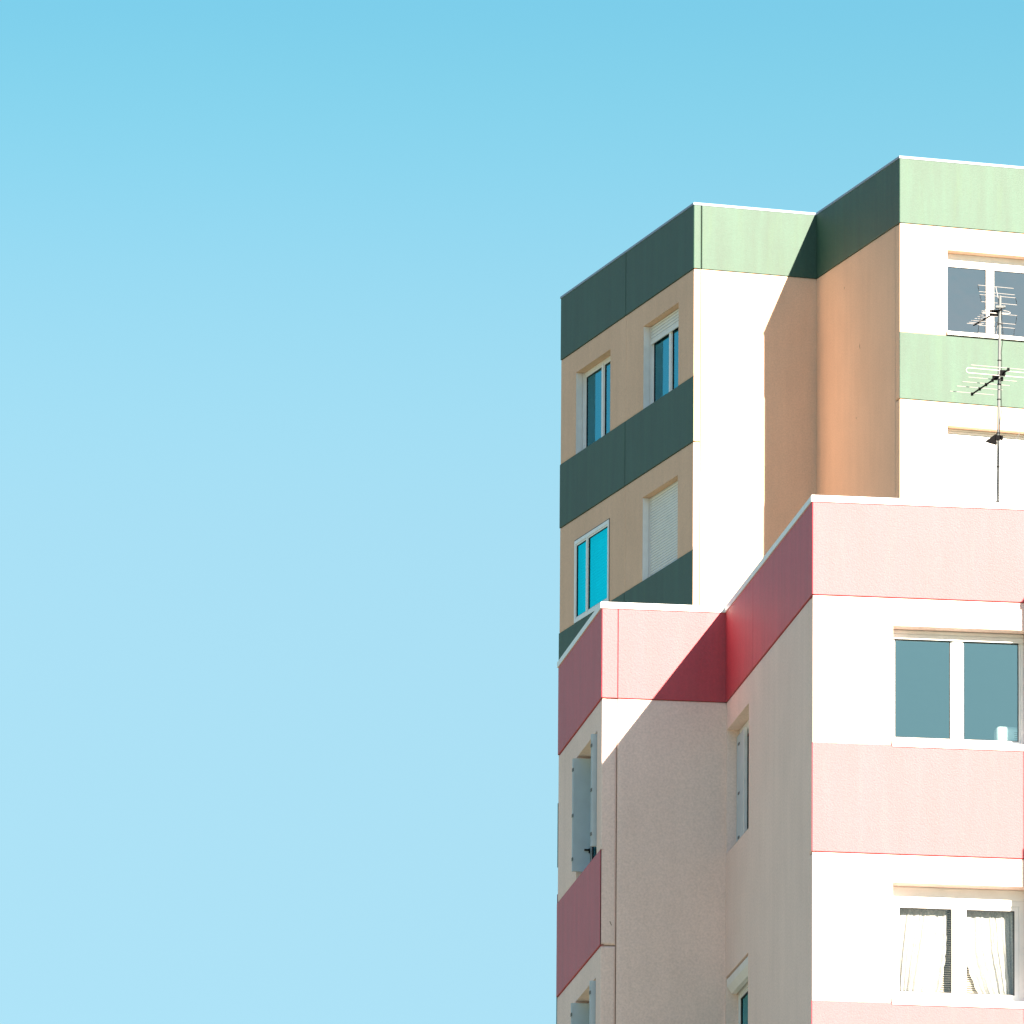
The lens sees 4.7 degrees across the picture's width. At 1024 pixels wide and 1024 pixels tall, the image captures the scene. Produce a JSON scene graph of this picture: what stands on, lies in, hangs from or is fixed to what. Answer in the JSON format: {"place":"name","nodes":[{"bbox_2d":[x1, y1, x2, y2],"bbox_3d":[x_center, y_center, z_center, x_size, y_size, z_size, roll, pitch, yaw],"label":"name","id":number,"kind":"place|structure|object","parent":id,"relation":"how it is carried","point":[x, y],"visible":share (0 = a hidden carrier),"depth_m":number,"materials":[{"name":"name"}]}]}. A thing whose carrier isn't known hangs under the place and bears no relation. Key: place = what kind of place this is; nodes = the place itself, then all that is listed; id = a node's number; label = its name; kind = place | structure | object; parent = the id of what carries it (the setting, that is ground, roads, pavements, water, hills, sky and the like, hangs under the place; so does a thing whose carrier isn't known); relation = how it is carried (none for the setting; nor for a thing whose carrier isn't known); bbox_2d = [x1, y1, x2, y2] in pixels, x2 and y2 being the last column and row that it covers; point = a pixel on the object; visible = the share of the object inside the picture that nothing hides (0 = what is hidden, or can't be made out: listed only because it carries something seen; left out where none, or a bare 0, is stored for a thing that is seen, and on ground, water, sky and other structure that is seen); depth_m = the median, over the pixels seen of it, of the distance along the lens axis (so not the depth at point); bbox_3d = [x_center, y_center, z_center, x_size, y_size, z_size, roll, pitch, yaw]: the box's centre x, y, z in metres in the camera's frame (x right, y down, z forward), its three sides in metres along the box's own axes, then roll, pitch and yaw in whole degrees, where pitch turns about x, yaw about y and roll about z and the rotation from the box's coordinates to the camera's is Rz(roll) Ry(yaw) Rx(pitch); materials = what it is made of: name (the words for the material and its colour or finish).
{"place":"outdoors","nodes":[
{"label":"outdoors","id":0,"kind":"place"},
{"bbox_2d":[0,0,1023,1023],"label":"sky","id":1,"kind":"structure","parent":0,"point":[283,283],"materials":[{"name":"blue"}]},
{"bbox_2d":[994,726,1016,740],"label":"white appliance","id":2,"kind":"object","parent":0,"point":[1005,733],"visible":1,"depth_m":133.54,"materials":[{"name":"plastic"}]},
{"label":"ground","id":3,"kind":"structure","parent":0,"visible":0},
{"bbox_2d":[556,495,1023,1023],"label":"apartment tower","id":4,"kind":"structure","parent":3,"relation":"on","point":[791,778],"depth_m":134.56,"materials":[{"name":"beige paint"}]},
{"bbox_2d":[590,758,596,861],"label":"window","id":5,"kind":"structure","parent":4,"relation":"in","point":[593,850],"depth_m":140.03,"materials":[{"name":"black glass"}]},
{"bbox_2d":[727,957,747,1023],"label":"window","id":6,"kind":"structure","parent":4,"relation":"in","point":[737,982],"depth_m":137.66,"materials":[{"name":"white plastic"}]},
{"bbox_2d":[739,720,748,828],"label":"window","id":7,"kind":"structure","parent":4,"relation":"in","point":[747,723],"depth_m":138.13,"materials":[{"name":"white glass"}]},
{"bbox_2d":[900,908,947,991],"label":"net curtain","id":8,"kind":"object","parent":4,"relation":"hanging from","point":[923,940],"visible":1,"depth_m":132.92,"materials":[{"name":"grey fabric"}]},
{"bbox_2d":[892,629,1023,750],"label":"window","id":9,"kind":"structure","parent":4,"relation":"in","point":[956,740],"depth_m":133.49,"materials":[{"name":"white plastic"}]},
{"bbox_2d":[892,886,1023,1008],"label":"window","id":10,"kind":"structure","parent":4,"relation":"in","point":[960,901],"depth_m":132.90,"materials":[{"name":"white plastic"}]},
{"bbox_2d":[950,285,1023,501],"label":"television aerial","id":11,"kind":"object","parent":4,"relation":"on","point":[996,438],"visible":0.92,"depth_m":136.72,"materials":[{"name":"metal"}]},
{"bbox_2d":[967,911,1012,994],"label":"net curtain","id":12,"kind":"object","parent":4,"relation":"hanging from","point":[990,950],"visible":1,"depth_m":133.02,"materials":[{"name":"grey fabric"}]},
{"bbox_2d":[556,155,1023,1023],"bbox_3d":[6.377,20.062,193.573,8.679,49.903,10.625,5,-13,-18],"label":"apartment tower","id":13,"kind":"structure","parent":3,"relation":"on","point":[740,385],"depth_m":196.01,"materials":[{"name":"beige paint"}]},
{"bbox_2d":[574,518,609,623],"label":"window","id":14,"kind":"structure","parent":13,"relation":"in","point":[592,549],"depth_m":200.09,"materials":[{"name":"blue glass"}]},
{"bbox_2d":[576,356,609,453],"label":"window","id":15,"kind":"structure","parent":13,"relation":"in","point":[582,379],"depth_m":201.42,"materials":[{"name":"white plastic"}]},
{"bbox_2d":[642,481,677,580],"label":"window","id":16,"kind":"structure","parent":13,"relation":"in","point":[660,511],"depth_m":197.23,"materials":[{"name":"white plastic"}]},
{"bbox_2d":[643,308,678,408],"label":"window","id":17,"kind":"structure","parent":13,"relation":"in","point":[668,325],"depth_m":198.20,"materials":[{"name":"white plastic"}]},
{"bbox_2d":[946,254,1023,341],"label":"window","id":18,"kind":"structure","parent":13,"relation":"in","point":[989,264],"depth_m":193.70,"materials":[{"name":"white plastic"}]},
{"bbox_2d":[948,429,1023,502],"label":"window","id":19,"kind":"structure","parent":13,"relation":"in","point":[977,472],"depth_m":193.04,"materials":[{"name":"white plastic"}]}
]}

